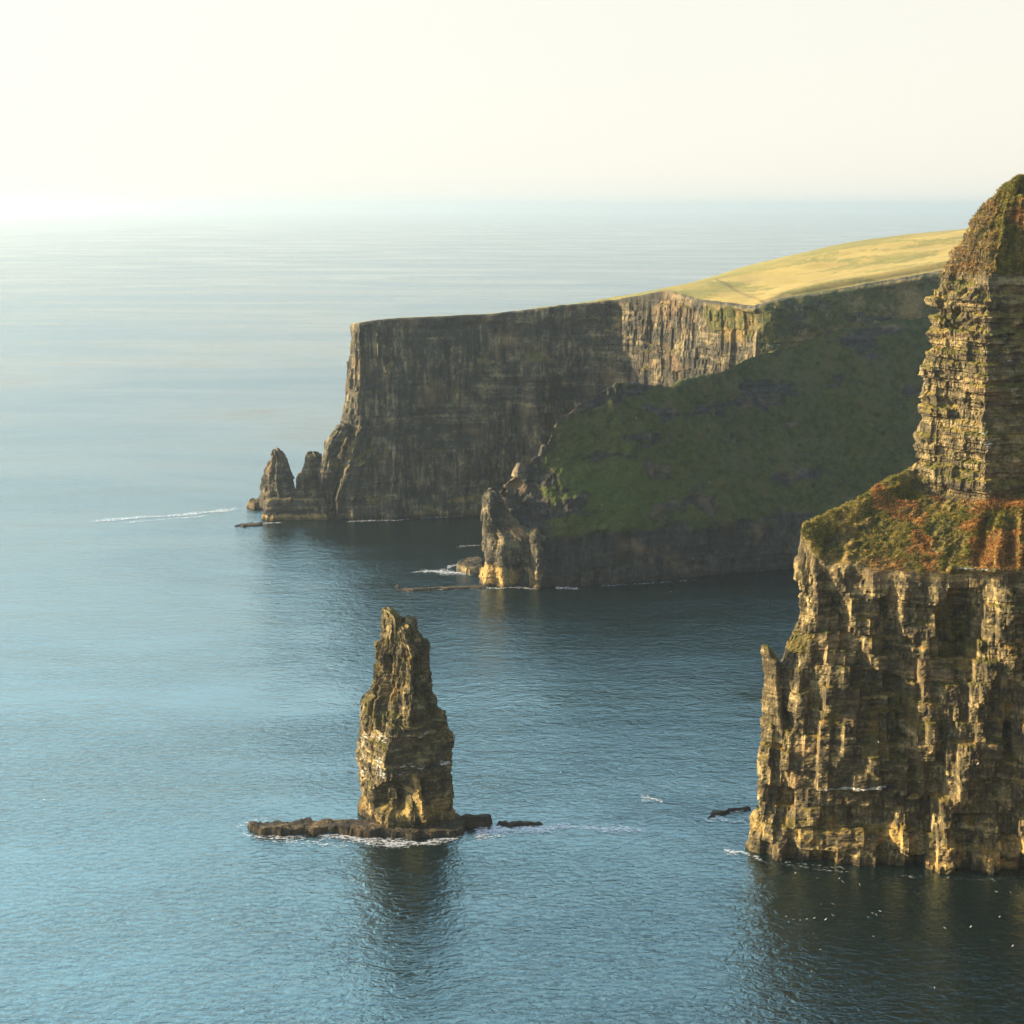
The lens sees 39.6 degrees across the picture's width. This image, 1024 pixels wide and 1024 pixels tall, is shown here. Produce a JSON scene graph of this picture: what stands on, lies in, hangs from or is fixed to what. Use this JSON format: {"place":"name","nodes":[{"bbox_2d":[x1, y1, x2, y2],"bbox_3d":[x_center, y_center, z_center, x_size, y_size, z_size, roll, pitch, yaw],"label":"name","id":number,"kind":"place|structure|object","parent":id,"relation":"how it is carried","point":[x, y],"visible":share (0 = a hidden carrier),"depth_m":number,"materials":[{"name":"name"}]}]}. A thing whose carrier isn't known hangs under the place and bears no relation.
{"place":"outdoors","nodes":[
{"label":"outdoors","id":0,"kind":"place"},
{"bbox_2d":[0,213,1023,1023],"bbox_3d":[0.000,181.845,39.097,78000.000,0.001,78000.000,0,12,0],"label":"sea","id":1,"kind":"structure","parent":0,"point":[182,691],"depth_m":538.70,"materials":[{"name":"blue liquid"}]},
{"bbox_2d":[235,522,262,526],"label":"skerry","id":2,"kind":"structure","parent":1,"relation":"in","point":[251,524],"depth_m":845.98,"materials":[{"name":"grey stone"}]},
{"bbox_2d":[246,498,262,509],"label":"skerry","id":3,"kind":"structure","parent":1,"relation":"in","point":[253,503],"depth_m":894.07,"materials":[{"name":"brown stone"}]},
{"bbox_2d":[259,448,328,520],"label":"sea stack","id":4,"kind":"object","parent":1,"relation":"in","point":[280,498],"visible":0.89,"depth_m":860.99,"materials":[{"name":"stone"}]},
{"bbox_2d":[247,607,465,839],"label":"sea stack","id":5,"kind":"object","parent":1,"relation":"in","point":[405,744],"visible":0.99,"depth_m":430.11,"materials":[{"name":"brown stone"}]},
{"bbox_2d":[103,508,755,856],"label":"sea foam","id":6,"kind":"object","parent":1,"relation":"on","point":[604,829],"visible":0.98,"depth_m":433.78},
{"bbox_2d":[398,585,489,591],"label":"skerry","id":7,"kind":"structure","parent":1,"relation":"in","point":[447,588],"depth_m":705.87,"materials":[{"name":"stone"}]},
{"bbox_2d":[456,556,484,573],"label":"skerry","id":8,"kind":"structure","parent":1,"relation":"in","point":[471,565],"depth_m":739.79,"materials":[{"name":"brown stone"}]},
{"bbox_2d":[461,814,492,827],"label":"skerry","id":9,"kind":"structure","parent":1,"relation":"in","point":[477,821],"depth_m":435.38,"materials":[{"name":"grey stone"}]},
{"bbox_2d":[496,820,542,827],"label":"skerry","id":10,"kind":"structure","parent":1,"relation":"in","point":[512,824],"depth_m":436.83,"materials":[{"name":"grey stone"}]},
{"bbox_2d":[479,317,932,588],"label":"headland","id":11,"kind":"structure","parent":1,"relation":"in","point":[777,447],"depth_m":740.29,"materials":[{"name":"green plant"}]},
{"bbox_2d":[708,806,750,817],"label":"skerry","id":12,"kind":"structure","parent":1,"relation":"in","point":[714,813],"depth_m":445.94,"materials":[{"name":"grey stone"}]},
{"bbox_2d":[745,178,1023,874],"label":"sea cliff","id":13,"kind":"structure","parent":1,"relation":"in","point":[920,679],"depth_m":409.07,"materials":[{"name":"brown stone"}]},
{"bbox_2d":[800,174,1023,580],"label":"grass","id":14,"kind":"structure","parent":13,"relation":"on","point":[1010,185],"depth_m":417.21,"materials":[{"name":"green plant"}]},
{"bbox_2d":[0,0,1023,213],"label":"sky","id":15,"kind":"structure","parent":0,"point":[107,106],"materials":[{"name":"white"}]},
{"bbox_2d":[296,228,966,520],"bbox_3d":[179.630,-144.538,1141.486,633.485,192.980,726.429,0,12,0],"label":"sea cliff","id":16,"kind":"structure","parent":0,"point":[451,416],"depth_m":864.85,"materials":[{"name":"stone"}]}
]}

